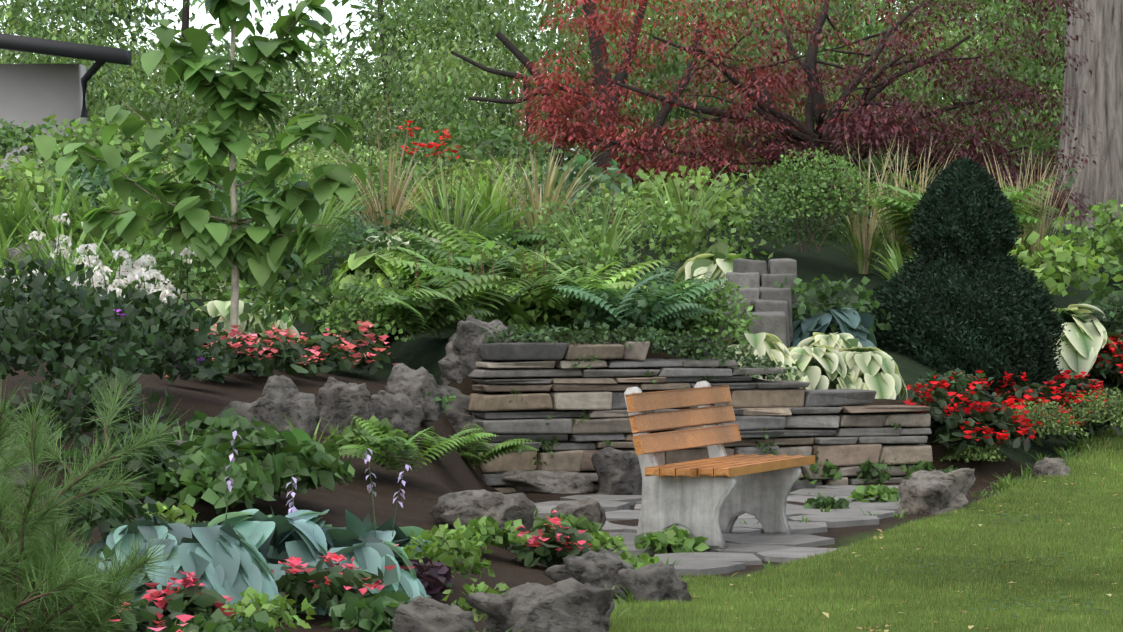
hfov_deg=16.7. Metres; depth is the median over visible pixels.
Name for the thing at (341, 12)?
sky
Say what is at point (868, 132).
japanese maple
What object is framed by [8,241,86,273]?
flowers
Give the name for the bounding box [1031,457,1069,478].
rock
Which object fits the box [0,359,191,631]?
pine
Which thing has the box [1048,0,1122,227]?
tree trunk
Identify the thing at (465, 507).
step rock
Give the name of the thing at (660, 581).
rock
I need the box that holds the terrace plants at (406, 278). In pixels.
[0,114,1122,462]
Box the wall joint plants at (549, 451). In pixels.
[509,354,906,482]
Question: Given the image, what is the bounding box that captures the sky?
[0,0,1057,178]
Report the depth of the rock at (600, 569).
17.54 m
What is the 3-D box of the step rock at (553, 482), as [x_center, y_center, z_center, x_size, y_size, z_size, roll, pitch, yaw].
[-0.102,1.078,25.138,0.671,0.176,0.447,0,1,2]
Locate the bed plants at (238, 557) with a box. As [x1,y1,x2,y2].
[0,255,1002,631]
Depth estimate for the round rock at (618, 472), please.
24.92 m
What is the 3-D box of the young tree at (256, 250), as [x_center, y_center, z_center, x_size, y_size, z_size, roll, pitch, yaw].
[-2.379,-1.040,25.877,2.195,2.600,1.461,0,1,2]
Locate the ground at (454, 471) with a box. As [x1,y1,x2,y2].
[0,179,1122,631]
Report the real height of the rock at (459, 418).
0.456 m
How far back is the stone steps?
28.47 m
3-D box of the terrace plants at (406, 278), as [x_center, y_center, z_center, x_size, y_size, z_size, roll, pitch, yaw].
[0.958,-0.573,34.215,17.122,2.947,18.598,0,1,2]
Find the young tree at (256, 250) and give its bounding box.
[33,0,365,337]
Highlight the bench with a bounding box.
[624,381,814,547]
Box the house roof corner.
[0,33,130,183]
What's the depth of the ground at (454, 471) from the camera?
23.35 m
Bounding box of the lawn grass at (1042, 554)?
[608,419,1122,631]
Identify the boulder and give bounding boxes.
[438,315,516,385]
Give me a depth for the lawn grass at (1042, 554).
18.03 m
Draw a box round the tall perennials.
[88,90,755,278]
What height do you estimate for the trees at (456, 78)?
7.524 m
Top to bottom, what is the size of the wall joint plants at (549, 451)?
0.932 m
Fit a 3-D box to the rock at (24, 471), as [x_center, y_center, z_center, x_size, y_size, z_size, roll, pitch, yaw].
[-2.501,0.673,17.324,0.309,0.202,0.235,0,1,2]
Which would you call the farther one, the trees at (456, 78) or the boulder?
the trees at (456, 78)
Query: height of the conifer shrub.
1.863 m
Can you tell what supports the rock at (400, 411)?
on the ground at (454, 471)
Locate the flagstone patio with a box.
[534,485,966,575]
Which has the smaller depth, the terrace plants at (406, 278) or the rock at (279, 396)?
the rock at (279, 396)
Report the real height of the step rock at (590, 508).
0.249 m
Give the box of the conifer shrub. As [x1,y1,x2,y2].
[854,156,1070,396]
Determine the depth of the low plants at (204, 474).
17.88 m
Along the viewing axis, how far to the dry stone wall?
25.36 m
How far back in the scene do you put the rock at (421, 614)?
15.05 m
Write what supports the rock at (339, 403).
on the ground at (454, 471)
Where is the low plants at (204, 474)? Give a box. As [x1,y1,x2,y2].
[8,308,1120,631]
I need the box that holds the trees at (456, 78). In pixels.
[0,0,1065,190]
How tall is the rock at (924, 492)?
0.302 m
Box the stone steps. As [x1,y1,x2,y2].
[697,258,796,356]
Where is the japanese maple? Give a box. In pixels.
[507,0,1105,230]
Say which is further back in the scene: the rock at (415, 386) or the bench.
the rock at (415, 386)
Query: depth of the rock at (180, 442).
19.05 m
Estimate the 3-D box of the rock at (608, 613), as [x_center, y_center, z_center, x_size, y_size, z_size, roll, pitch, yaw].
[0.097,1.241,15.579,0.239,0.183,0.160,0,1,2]
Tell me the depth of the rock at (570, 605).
15.21 m
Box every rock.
[0,444,40,486]
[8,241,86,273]
[171,440,194,451]
[217,375,319,441]
[317,377,374,435]
[371,390,424,437]
[385,363,450,421]
[392,596,475,631]
[429,489,535,535]
[443,385,497,449]
[466,578,613,631]
[497,470,596,493]
[543,550,634,598]
[550,496,605,527]
[591,447,641,494]
[605,601,614,626]
[618,561,691,603]
[896,468,975,514]
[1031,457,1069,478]
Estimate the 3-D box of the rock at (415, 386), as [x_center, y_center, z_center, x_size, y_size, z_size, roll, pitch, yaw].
[-0.897,0.470,23.281,0.476,0.367,0.412,0,1,-11]
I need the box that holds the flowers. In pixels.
[0,120,1122,631]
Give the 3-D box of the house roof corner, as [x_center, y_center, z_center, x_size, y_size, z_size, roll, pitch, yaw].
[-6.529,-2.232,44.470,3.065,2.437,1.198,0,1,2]
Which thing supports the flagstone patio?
on the ground at (454, 471)
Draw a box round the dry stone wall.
[468,342,932,492]

